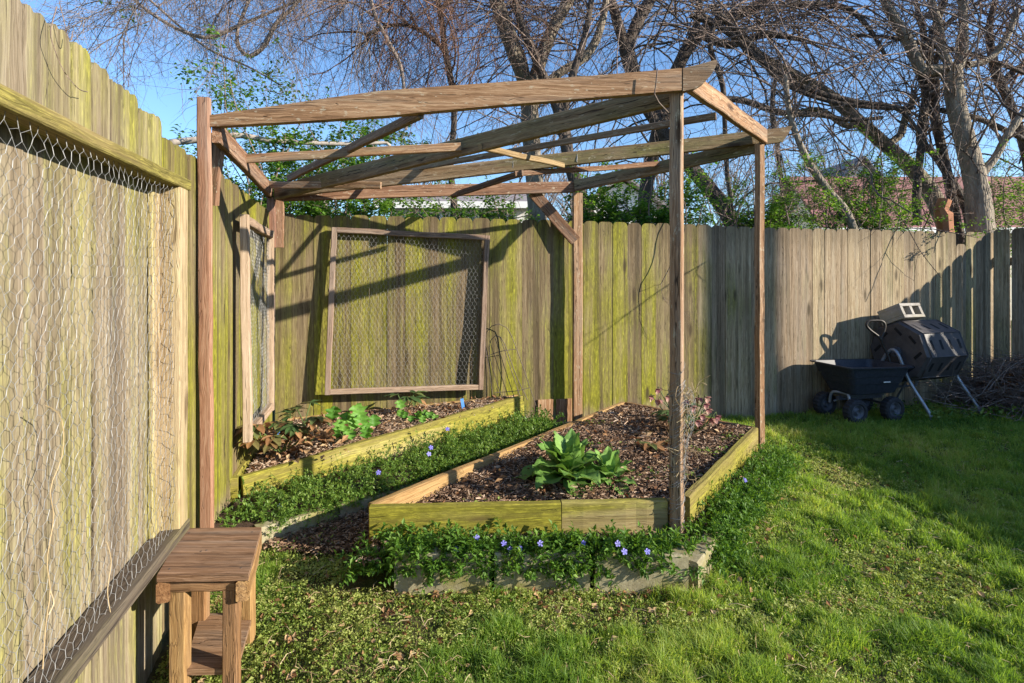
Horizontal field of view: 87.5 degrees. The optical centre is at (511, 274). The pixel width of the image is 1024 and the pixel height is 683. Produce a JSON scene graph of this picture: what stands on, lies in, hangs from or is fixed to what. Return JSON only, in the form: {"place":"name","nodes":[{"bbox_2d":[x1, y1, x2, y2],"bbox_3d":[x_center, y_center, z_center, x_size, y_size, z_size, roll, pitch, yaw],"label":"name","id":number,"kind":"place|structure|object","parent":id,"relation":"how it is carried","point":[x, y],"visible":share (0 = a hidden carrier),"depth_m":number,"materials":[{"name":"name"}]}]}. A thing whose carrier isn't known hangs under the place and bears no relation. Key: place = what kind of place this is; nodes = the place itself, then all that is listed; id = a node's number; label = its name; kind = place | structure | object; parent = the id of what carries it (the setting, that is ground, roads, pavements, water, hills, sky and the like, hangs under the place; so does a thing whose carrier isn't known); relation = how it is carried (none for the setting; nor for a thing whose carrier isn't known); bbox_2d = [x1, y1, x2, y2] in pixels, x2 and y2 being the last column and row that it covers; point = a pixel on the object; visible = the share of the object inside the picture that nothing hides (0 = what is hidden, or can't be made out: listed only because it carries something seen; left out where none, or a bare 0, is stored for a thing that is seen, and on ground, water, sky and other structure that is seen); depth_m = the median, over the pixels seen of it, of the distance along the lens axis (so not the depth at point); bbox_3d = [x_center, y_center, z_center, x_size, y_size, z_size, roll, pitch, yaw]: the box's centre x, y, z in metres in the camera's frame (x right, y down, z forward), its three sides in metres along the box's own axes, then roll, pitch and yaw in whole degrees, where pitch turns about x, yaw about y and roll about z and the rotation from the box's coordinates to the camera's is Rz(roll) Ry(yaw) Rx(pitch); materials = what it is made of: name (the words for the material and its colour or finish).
{"place":"outdoors","nodes":[
{"label":"outdoors","id":0,"kind":"place"},
{"bbox_2d":[262,507,368,555],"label":"path","id":1,"kind":"structure","parent":0,"point":[329,545],"depth_m":2.69,"materials":[{"name":"brown wood"}]},
{"bbox_2d":[214,425,545,527],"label":"planting strip ground","id":2,"kind":"structure","parent":0,"point":[245,523],"depth_m":3.06,"materials":[{"name":"green plant"}]},
{"bbox_2d":[217,404,553,538],"bbox_3d":[-0.613,1.189,3.526,2.599,0.331,0.777,0,0,-45],"label":"periwinkle","id":3,"kind":"object","parent":2,"relation":"on","point":[425,467],"visible":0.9,"depth_m":3.29,"materials":[{"name":"green plant"}]},
{"bbox_2d":[513,405,566,429],"bbox_3d":[0.237,1.238,4.281,0.530,0.340,0.549,0,0,22],"label":"periwinkle","id":4,"kind":"object","parent":2,"relation":"on","point":[556,425],"visible":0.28,"depth_m":4.31,"materials":[{"name":"green plant"}]},
{"bbox_2d":[371,532,661,560],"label":"planting strip ground","id":5,"kind":"structure","parent":0,"point":[378,543],"depth_m":2.48,"materials":[{"name":"soil"}]},
{"bbox_2d":[355,448,771,565],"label":"mulch","id":6,"kind":"object","parent":5,"relation":"on","point":[370,558],"visible":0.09,"depth_m":2.52,"materials":[{"name":"brown wood"}]},
{"bbox_2d":[20,0,1023,226],"label":"sky","id":7,"kind":"structure","parent":0,"point":[166,106],"materials":[{"name":"blue"}]},
{"bbox_2d":[146,320,1023,682],"bbox_3d":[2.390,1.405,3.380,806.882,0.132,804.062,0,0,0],"label":"ground","id":8,"kind":"structure","parent":0,"point":[362,584],"depth_m":2.15,"materials":[{"name":"green plant"}]},
{"bbox_2d":[0,0,190,682],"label":"fence","id":9,"kind":"object","parent":8,"relation":"on","point":[93,273],"visible":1,"depth_m":1.48,"materials":[{"name":"wood"}]},
{"bbox_2d":[50,1,87,91],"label":"bare twig","id":10,"kind":"object","parent":9,"relation":"attached to","point":[67,36],"visible":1,"depth_m":1.34,"materials":[{"name":"brown plant"}]},
{"bbox_2d":[42,405,111,668],"bbox_3d":[-1.089,0.626,1.350,0.003,0.665,0.318,0,0,-14],"label":"dry vine","id":11,"kind":"object","parent":9,"relation":"on","point":[47,614],"visible":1,"depth_m":1.23,"materials":[{"name":"brown plant"}]},
{"bbox_2d":[156,527,261,682],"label":"stool","id":12,"kind":"object","parent":8,"relation":"on","point":[199,566],"visible":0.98,"depth_m":1.81,"materials":[{"name":"wood"}]},
{"bbox_2d":[162,137,271,638],"bbox_3d":[-1.641,0.433,3.105,0.070,1.953,2.184,0,0,-14],"label":"fence","id":13,"kind":"object","parent":8,"relation":"on","point":[235,201],"visible":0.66,"depth_m":2.86,"materials":[{"name":"brown wood"}]},
{"bbox_2d":[239,214,274,442],"bbox_3d":[-1.627,0.304,3.454,0.072,1.303,0.915,0,0,-15],"label":"trellis panel","id":14,"kind":"object","parent":13,"relation":"attached to","point":[247,222],"visible":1,"depth_m":3.29,"materials":[{"name":"wood"}]},
{"bbox_2d":[181,24,319,345],"bbox_3d":[-2.823,-0.489,5.061,1.832,3.679,2.493,0,0,42],"label":"leafy shrub","id":15,"kind":"object","parent":8,"relation":"on","point":[226,102],"visible":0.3,"depth_m":5.09,"materials":[{"name":"green plant"}]},
{"bbox_2d":[170,104,360,249],"bbox_3d":[-2.631,-0.125,5.532,2.099,2.951,1.684,0,0,-32],"label":"leafy shrub","id":16,"kind":"object","parent":8,"relation":"on","point":[279,166],"visible":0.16,"depth_m":5.34,"materials":[{"name":"green plant"}]},
{"bbox_2d":[169,132,390,145],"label":"fallen branch","id":17,"kind":"object","parent":16,"relation":"on","point":[184,141],"visible":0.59,"depth_m":5.17,"materials":[{"name":"white plant"}]},
{"bbox_2d":[254,505,337,546],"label":"concrete block","id":18,"kind":"structure","parent":8,"relation":"on","point":[314,517],"depth_m":2.77,"materials":[{"name":"grey concrete"}]},
{"bbox_2d":[243,94,376,215],"bbox_3d":[-8.987,-3.470,24.102,7.151,9.663,6.259,0,0,0],"label":"distant tree","id":19,"kind":"object","parent":8,"relation":"on","point":[307,146],"visible":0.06,"depth_m":23.15,"materials":[{"name":"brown plant"}]},
{"bbox_2d":[241,119,431,219],"bbox_3d":[-1.810,-0.372,6.044,2.278,3.447,2.002,0,0,-43],"label":"leafy shrub","id":20,"kind":"object","parent":8,"relation":"on","point":[386,205],"visible":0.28,"depth_m":5.63,"materials":[{"name":"green plant"}]},
{"bbox_2d":[337,485,405,521],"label":"concrete block","id":21,"kind":"structure","parent":8,"relation":"on","point":[349,509],"depth_m":3.00,"materials":[{"name":"grey concrete"}]},
{"bbox_2d":[230,395,523,506],"bbox_3d":[-1.068,1.211,4.138,2.318,0.378,1.009,0,0,-43],"label":"raised bed","id":22,"kind":"object","parent":8,"relation":"on","point":[315,464],"visible":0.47,"depth_m":3.57,"materials":[{"name":"wood"}]},
{"bbox_2d":[245,396,517,473],"bbox_3d":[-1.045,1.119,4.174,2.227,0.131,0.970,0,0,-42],"label":"bed ground","id":23,"kind":"structure","parent":22,"relation":"in","point":[350,441],"depth_m":3.80,"materials":[{"name":"brown wood"}]},
{"bbox_2d":[233,416,331,453],"bbox_3d":[-1.378,0.987,3.215,0.556,0.224,0.248,0,0,-38],"label":"hellebore","id":24,"kind":"object","parent":23,"relation":"on","point":[274,441],"visible":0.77,"depth_m":3.15,"materials":[{"name":"brown plant"}]},
{"bbox_2d":[262,400,331,441],"bbox_3d":[-1.348,0.977,3.435,0.467,0.259,0.512,0,0,0],"label":"hellebore","id":25,"kind":"object","parent":23,"relation":"on","point":[289,427],"visible":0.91,"depth_m":3.33,"materials":[{"name":"green plant"}]},
{"bbox_2d":[242,412,362,462],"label":"fallen leaves","id":26,"kind":"object","parent":23,"relation":"on","point":[322,437],"visible":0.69,"depth_m":3.30,"materials":[{"name":"brown plant"}]},
{"bbox_2d":[325,403,380,439],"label":"young plant","id":27,"kind":"object","parent":23,"relation":"on","point":[351,420],"visible":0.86,"depth_m":3.60,"materials":[{"name":"green plant"}]},
{"bbox_2d":[251,395,511,468],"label":"fallen leaves","id":28,"kind":"object","parent":23,"relation":"on","point":[300,448],"visible":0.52,"depth_m":3.90,"materials":[{"name":"brown plant"}]},
{"bbox_2d":[395,399,414,421],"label":"young plant","id":29,"kind":"object","parent":23,"relation":"on","point":[400,403],"visible":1,"depth_m":3.93,"materials":[{"name":"green plant"}]},
{"bbox_2d":[384,390,430,407],"bbox_3d":[-0.817,0.975,4.154,0.360,0.113,0.289,0,0,0],"label":"hellebore","id":30,"kind":"object","parent":23,"relation":"on","point":[414,400],"visible":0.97,"depth_m":4.13,"materials":[{"name":"green plant"}]},
{"bbox_2d":[414,410,438,422],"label":"young plant","id":31,"kind":"object","parent":23,"relation":"on","point":[424,415],"visible":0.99,"depth_m":3.99,"materials":[{"name":"green plant"}]},
{"bbox_2d":[485,324,535,405],"bbox_3d":[-0.016,0.762,4.543,0.432,0.692,0.122,0,0,-8],"label":"plant support","id":32,"kind":"object","parent":23,"relation":"on","point":[504,366],"visible":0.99,"depth_m":4.53,"materials":[{"name":"metal"}]},
{"bbox_2d":[216,0,556,216],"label":"bare tree","id":33,"kind":"object","parent":8,"relation":"on","point":[454,122],"visible":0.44,"depth_m":6.37,"materials":[{"name":"brown plant"}]},
{"bbox_2d":[36,0,604,205],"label":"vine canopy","id":34,"kind":"object","parent":33,"relation":"attached to","point":[289,34],"visible":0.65,"depth_m":5.85,"materials":[{"name":"brown plant"}]},
{"bbox_2d":[22,0,404,106],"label":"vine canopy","id":35,"kind":"object","parent":34,"relation":"attached to","point":[93,22],"visible":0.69,"depth_m":5.52,"materials":[{"name":"plant"}]},
{"bbox_2d":[135,0,426,144],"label":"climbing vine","id":36,"kind":"object","parent":34,"relation":"attached to","point":[264,44],"visible":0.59,"depth_m":5.79,"materials":[{"name":"brown plant"}]},
{"bbox_2d":[99,0,350,165],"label":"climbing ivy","id":37,"kind":"object","parent":36,"relation":"attached to","point":[264,99],"visible":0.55,"depth_m":5.66,"materials":[{"name":"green plant"}]},
{"bbox_2d":[173,0,594,145],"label":"vine canopy","id":38,"kind":"object","parent":33,"relation":"attached to","point":[376,39],"visible":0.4,"depth_m":6.40,"materials":[{"name":"plant"}]},
{"bbox_2d":[312,0,620,159],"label":"vine canopy","id":39,"kind":"object","parent":33,"relation":"attached to","point":[422,27],"visible":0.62,"depth_m":6.16,"materials":[{"name":"plant"}]},
{"bbox_2d":[394,545,489,596],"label":"concrete block","id":40,"kind":"structure","parent":8,"relation":"on","point":[461,584],"depth_m":2.27,"materials":[{"name":"grey concrete"}]},
{"bbox_2d":[410,114,483,184],"bbox_3d":[-3.948,-3.850,27.355,5.844,10.410,5.293,0,0,0],"label":"distant tree","id":41,"kind":"object","parent":8,"relation":"on","point":[441,142],"visible":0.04,"depth_m":27.52,"materials":[{"name":"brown plant"}]},
{"bbox_2d":[375,194,527,222],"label":"house","id":42,"kind":"structure","parent":8,"relation":"on","point":[522,203],"depth_m":13.98,"materials":[{"name":"white"}]},
{"bbox_2d":[405,210,442,220],"bbox_3d":[-2.300,-1.200,13.970,0.980,1.000,0.060,0,0,0],"label":"window","id":43,"kind":"structure","parent":42,"relation":"in","point":[419,211],"depth_m":13.94,"materials":[{"name":"grey glass"}]},
{"bbox_2d":[388,176,540,222],"bbox_3d":[-0.525,0.019,6.107,2.243,2.664,1.552,0,0,0],"label":"leafy shrub","id":44,"kind":"object","parent":8,"relation":"on","point":[436,206],"visible":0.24,"depth_m":6.01,"materials":[{"name":"green plant"}]},
{"bbox_2d":[197,60,791,535],"bbox_3d":[0.088,0.151,3.580,3.918,2.476,2.321,0,0,0],"label":"pergola","id":45,"kind":"object","parent":8,"relation":"on","point":[399,168],"visible":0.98,"depth_m":2.94,"materials":[{"name":"wood"}]},
{"bbox_2d":[668,362,695,530],"bbox_3d":[0.818,0.824,2.582,0.115,0.814,0.159,0,0,35],"label":"wire remnant","id":46,"kind":"object","parent":45,"relation":"attached to","point":[684,468],"visible":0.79,"depth_m":2.54,"materials":[{"name":"grey metal"}]},
{"bbox_2d":[660,371,709,491],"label":"dry vine","id":47,"kind":"object","parent":45,"relation":"attached to","point":[683,417],"visible":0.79,"depth_m":2.55,"materials":[{"name":"brown plant"}]},
{"bbox_2d":[331,517,708,595],"bbox_3d":[0.033,1.206,2.394,1.686,0.302,0.489,0,0,0],"label":"periwinkle","id":48,"kind":"object","parent":8,"relation":"on","point":[561,541],"visible":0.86,"depth_m":2.28,"materials":[{"name":"green plant"}]},
{"bbox_2d":[494,544,589,592],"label":"concrete block","id":49,"kind":"structure","parent":8,"relation":"on","point":[540,583],"depth_m":2.27,"materials":[{"name":"grey concrete"}]},
{"bbox_2d":[419,0,665,222],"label":"bare tree","id":50,"kind":"object","parent":8,"relation":"on","point":[559,107],"visible":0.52,"depth_m":6.26,"materials":[{"name":"brown plant"}]},
{"bbox_2d":[501,106,594,219],"bbox_3d":[1.319,-3.553,26.108,6.556,9.809,5.386,0,0,0],"label":"distant tree","id":51,"kind":"object","parent":8,"relation":"on","point":[552,195],"visible":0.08,"depth_m":25.48,"materials":[{"name":"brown plant"}]},
{"bbox_2d":[369,402,757,544],"bbox_3d":[0.586,1.218,3.214,1.191,0.265,2.666,0,0,39],"label":"raised bed","id":52,"kind":"object","parent":8,"relation":"on","point":[394,508],"visible":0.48,"depth_m":2.56,"materials":[{"name":"wood"}]},
{"bbox_2d":[413,404,750,502],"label":"bed ground","id":53,"kind":"structure","parent":52,"relation":"in","point":[542,493],"depth_m":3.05,"materials":[{"name":"brown wood"}]},
{"bbox_2d":[512,428,616,498],"bbox_3d":[0.313,1.080,3.017,0.629,0.375,0.542,0,0,0],"label":"leafy plant","id":54,"kind":"object","parent":53,"relation":"on","point":[569,459],"visible":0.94,"depth_m":2.96,"materials":[{"name":"green plant"}]},
{"bbox_2d":[419,404,735,502],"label":"fallen leaves","id":55,"kind":"object","parent":53,"relation":"on","point":[584,495],"visible":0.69,"depth_m":3.38,"materials":[{"name":"brown plant"}]},
{"bbox_2d":[463,419,743,501],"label":"bed weeds","id":56,"kind":"object","parent":53,"relation":"on","point":[651,470],"visible":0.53,"depth_m":3.32,"materials":[{"name":"green plant"}]},
{"bbox_2d":[583,445,636,496],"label":"leafy plant","id":57,"kind":"object","parent":53,"relation":"on","point":[608,458],"visible":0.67,"depth_m":3.00,"materials":[{"name":"green plant"}]},
{"bbox_2d":[625,431,684,451],"bbox_3d":[0.942,1.125,3.536,0.488,0.114,0.460,0,0,0],"label":"hellebore","id":58,"kind":"object","parent":53,"relation":"on","point":[661,445],"visible":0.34,"depth_m":3.41,"materials":[{"name":"brown plant"}]},
{"bbox_2d":[648,387,721,434],"bbox_3d":[1.181,0.962,3.779,0.466,0.342,0.481,0,0,-31],"label":"hellebore","id":59,"kind":"object","parent":53,"relation":"on","point":[697,422],"visible":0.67,"depth_m":3.71,"materials":[{"name":"pink plant"}]},
{"bbox_2d":[439,0,692,221],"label":"bare tree","id":60,"kind":"object","parent":8,"relation":"on","point":[534,208],"visible":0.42,"depth_m":6.53,"materials":[{"name":"brown plant"}]},
{"bbox_2d":[322,0,735,209],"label":"vine canopy","id":61,"kind":"object","parent":60,"relation":"attached to","point":[615,66],"visible":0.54,"depth_m":6.37,"materials":[{"name":"plant"}]},
{"bbox_2d":[541,143,606,218],"bbox_3d":[4.018,-4.446,34.970,6.098,11.596,8.128,0,0,18],"label":"distant tree","id":62,"kind":"object","parent":8,"relation":"on","point":[562,205],"visible":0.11,"depth_m":34.22,"materials":[{"name":"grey plant"}]},
{"bbox_2d":[152,401,1023,682],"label":"lawn weeds","id":63,"kind":"object","parent":8,"relation":"on","point":[472,597],"visible":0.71,"depth_m":2.15,"materials":[{"name":"green plant"}]},
{"bbox_2d":[157,434,1023,682],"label":"dry straw","id":64,"kind":"object","parent":8,"relation":"on","point":[678,607],"visible":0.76,"depth_m":2.09,"materials":[{"name":"beige plant"}]},
{"bbox_2d":[165,423,1023,682],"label":"fallen leaves","id":65,"kind":"object","parent":8,"relation":"on","point":[293,674],"visible":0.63,"depth_m":2.14,"materials":[{"name":"brown plant"}]},
{"bbox_2d":[471,0,742,227],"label":"bare tree","id":66,"kind":"object","parent":8,"relation":"on","point":[663,134],"visible":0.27,"depth_m":6.83,"materials":[{"name":"brown plant"}]},
{"bbox_2d":[566,180,667,221],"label":"house","id":67,"kind":"structure","parent":8,"relation":"on","point":[624,186],"depth_m":17.00,"materials":[{"name":"white"}]},
{"bbox_2d":[274,213,992,421],"bbox_3d":[1.771,0.529,5.186,7.566,2.041,0.176,0,0,-14],"label":"fence","id":68,"kind":"object","parent":8,"relation":"on","point":[829,293],"visible":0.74,"depth_m":4.88,"materials":[{"name":"brown wood"}]},
{"bbox_2d":[324,227,489,394],"bbox_3d":[-0.832,0.292,4.385,1.332,1.345,0.095,0,0,-14],"label":"trellis panel","id":69,"kind":"object","parent":68,"relation":"attached to","point":[403,234],"visible":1,"depth_m":4.37,"materials":[{"name":"wood"}]},
{"bbox_2d":[592,545,688,594],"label":"concrete block","id":70,"kind":"structure","parent":8,"relation":"on","point":[625,578],"depth_m":2.27,"materials":[{"name":"grey concrete"}]},
{"bbox_2d":[558,152,744,225],"bbox_3d":[1.380,-0.025,5.788,2.032,2.750,1.252,0,0,0],"label":"leafy shrub","id":71,"kind":"object","parent":8,"relation":"on","point":[610,207],"visible":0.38,"depth_m":5.62,"materials":[{"name":"green plant"}]},
{"bbox_2d":[592,123,720,220],"bbox_3d":[6.536,-3.243,25.213,6.474,9.191,5.046,0,0,14],"label":"distant tree","id":72,"kind":"object","parent":8,"relation":"on","point":[657,180],"visible":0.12,"depth_m":24.53,"materials":[{"name":"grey plant"}]},
{"bbox_2d":[688,531,720,591],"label":"concrete block","id":73,"kind":"structure","parent":8,"relation":"on","point":[698,557],"depth_m":2.34,"materials":[{"name":"grey concrete"}]},
{"bbox_2d":[665,119,779,227],"bbox_3d":[12.883,-3.860,30.680,7.886,10.428,6.860,0,0,0],"label":"distant tree","id":74,"kind":"object","parent":8,"relation":"on","point":[733,172],"visible":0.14,"depth_m":31.10,"materials":[{"name":"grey plant"}]},
{"bbox_2d":[648,150,856,229],"bbox_3d":[2.627,-0.012,6.069,2.128,2.725,1.390,0,0,11],"label":"leafy shrub","id":75,"kind":"object","parent":8,"relation":"on","point":[773,217],"visible":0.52,"depth_m":5.87,"materials":[{"name":"green plant"}]},
{"bbox_2d":[628,0,917,221],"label":"bare tree","id":76,"kind":"object","parent":8,"relation":"on","point":[683,48],"visible":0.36,"depth_m":7.13,"materials":[{"name":"brown plant"}]},
{"bbox_2d":[656,0,1023,217],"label":"vine canopy","id":77,"kind":"object","parent":76,"relation":"attached to","point":[775,11],"visible":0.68,"depth_m":6.30,"materials":[{"name":"brown plant"}]},
{"bbox_2d":[668,0,907,229],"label":"bare tree","id":78,"kind":"object","parent":8,"relation":"on","point":[819,179],"visible":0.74,"depth_m":5.96,"materials":[{"name":"grey plant"}]},
{"bbox_2d":[765,133,878,191],"bbox_3d":[19.277,-4.223,33.211,7.707,11.160,5.744,0,0,27],"label":"distant tree","id":79,"kind":"object","parent":8,"relation":"on","point":[813,160],"visible":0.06,"depth_m":33.89,"materials":[{"name":"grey plant"}]},
{"bbox_2d":[647,0,1023,225],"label":"bare tree","id":80,"kind":"object","parent":8,"relation":"on","point":[870,133],"visible":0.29,"depth_m":7.33,"materials":[{"name":"brown plant"}]},
{"bbox_2d":[456,0,1023,325],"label":"vine canopy","id":81,"kind":"object","parent":80,"relation":"attached to","point":[907,124],"visible":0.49,"depth_m":6.28,"materials":[{"name":"brown plant"}]},
{"bbox_2d":[644,16,1007,230],"bbox_3d":[3.636,-1.720,6.748,4.851,2.568,2.736,0,0,-18],"label":"vine canopy","id":82,"kind":"object","parent":80,"relation":"attached to","point":[803,178],"visible":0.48,"depth_m":6.11,"materials":[{"name":"plant"}]},
{"bbox_2d":[822,156,876,176],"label":"house","id":83,"kind":"structure","parent":8,"relation":"on","point":[855,163],"depth_m":27.19,"materials":[{"name":"white"}]},
{"bbox_2d":[810,319,913,422],"bbox_3d":[3.395,0.914,5.175,0.817,0.947,0.500,0,0,-14],"label":"garden cart","id":84,"kind":"object","parent":8,"relation":"on","point":[859,385],"visible":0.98,"depth_m":5.05,"materials":[{"name":"plastic"}]},
{"bbox_2d":[739,124,1023,237],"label":"leafy shrub","id":85,"kind":"object","parent":8,"relation":"on","point":[861,213],"visible":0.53,"depth_m":6.29,"materials":[{"name":"green plant"}]},
{"bbox_2d":[779,177,1023,319],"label":"house","id":86,"kind":"structure","parent":8,"relation":"on","point":[925,207],"depth_m":17.22,"materials":[{"name":"beige"}]},
{"bbox_2d":[818,0,1023,233],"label":"bare tree","id":87,"kind":"object","parent":8,"relation":"on","point":[982,200],"visible":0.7,"depth_m":6.44,"materials":[{"name":"grey plant"}]},
{"bbox_2d":[670,0,1023,225],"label":"vine canopy","id":88,"kind":"object","parent":87,"relation":"attached to","point":[947,35],"visible":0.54,"depth_m":6.37,"materials":[{"name":"brown plant"}]},
{"bbox_2d":[689,0,1023,221],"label":"climbing vine","id":89,"kind":"object","parent":87,"relation":"attached to","point":[825,96],"visible":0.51,"depth_m":6.58,"materials":[{"name":"brown plant"}]},
{"bbox_2d":[870,319,980,419],"bbox_3d":[4.163,0.915,5.458,0.828,0.922,0.665,0,0,-18],"label":"compost tumbler","id":90,"kind":"object","parent":8,"relation":"on","point":[931,349],"visible":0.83,"depth_m":5.21,"materials":[{"name":"black plastic"}]},
{"bbox_2d":[877,303,924,324],"bbox_3d":[3.964,0.400,5.449,0.285,0.236,0.287,0,0,-18],"label":"cinder block","id":91,"kind":"object","parent":90,"relation":"on","point":[900,312],"depth_m":5.37,"materials":[{"name":"concrete"}]},
{"bbox_2d":[842,0,1023,243],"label":"bare tree","id":92,"kind":"object","parent":8,"relation":"on","point":[921,120],"visible":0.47,"depth_m":6.85,"materials":[{"name":"brown plant"}]},
{"bbox_2d":[933,198,954,232],"bbox_3d":[5.117,0.271,6.301,0.266,2.359,0.265,0,0,0],"label":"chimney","id":93,"kind":"object","parent":8,"relation":"on","point":[945,225],"visible":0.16,"depth_m":6.24,"materials":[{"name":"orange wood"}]},
{"bbox_2d":[872,398,1022,418],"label":"fence weeds","id":94,"kind":"object","parent":8,"relation":"on","point":[992,407],"visible":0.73,"depth_m":5.16,"materials":[{"name":"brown plant"}]},
{"bbox_2d":[883,0,1023,174],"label":"bare tree","id":95,"kind":"object","parent":8,"relation":"on","point":[1006,89],"visible":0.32,"depth_m":6.87,"materials":[{"name":"brown plant"}]},
{"bbox_2d":[908,326,1023,420],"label":"brush pile","id":96,"kind":"object","parent":8,"relation":"on","point":[1003,386],"visible":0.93,"depth_m":5.42,"materials":[{"name":"brown plant"}]},
{"bbox_2d":[929,136,1022,176],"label":"distant tree","id":97,"kind":"object","parent":8,"relation":"on","point":[984,160],"visible":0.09,"depth_m":28.59,"materials":[{"name":"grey plant"}]},
{"bbox_2d":[961,128,1023,356],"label":"leafy shrub","id":98,"kind":"object","parent":8,"relation":"on","point":[1018,188],"visible":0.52,"depth_m":6.81,"materials":[{"name":"green plant"}]},
{"bbox_2d":[993,228,1023,374],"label":"fence","id":99,"kind":"object","parent":8,"relation":"on","point":[1003,261],"visible":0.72,"depth_m":5.92,"materials":[{"name":"wood"}]},
{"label":"planting strip ground","id":100,"kind":"structure","parent":0,"visible":0},
{"bbox_2d":[663,435,810,581],"bbox_3d":[1.394,1.253,3.167,0.562,0.320,2.031,0,0,34],"label":"periwinkle","id":101,"kind":"object","parent":100,"relation":"on","point":[747,495],"visible":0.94,"depth_m":2.81,"materials":[{"name":"green plant"}]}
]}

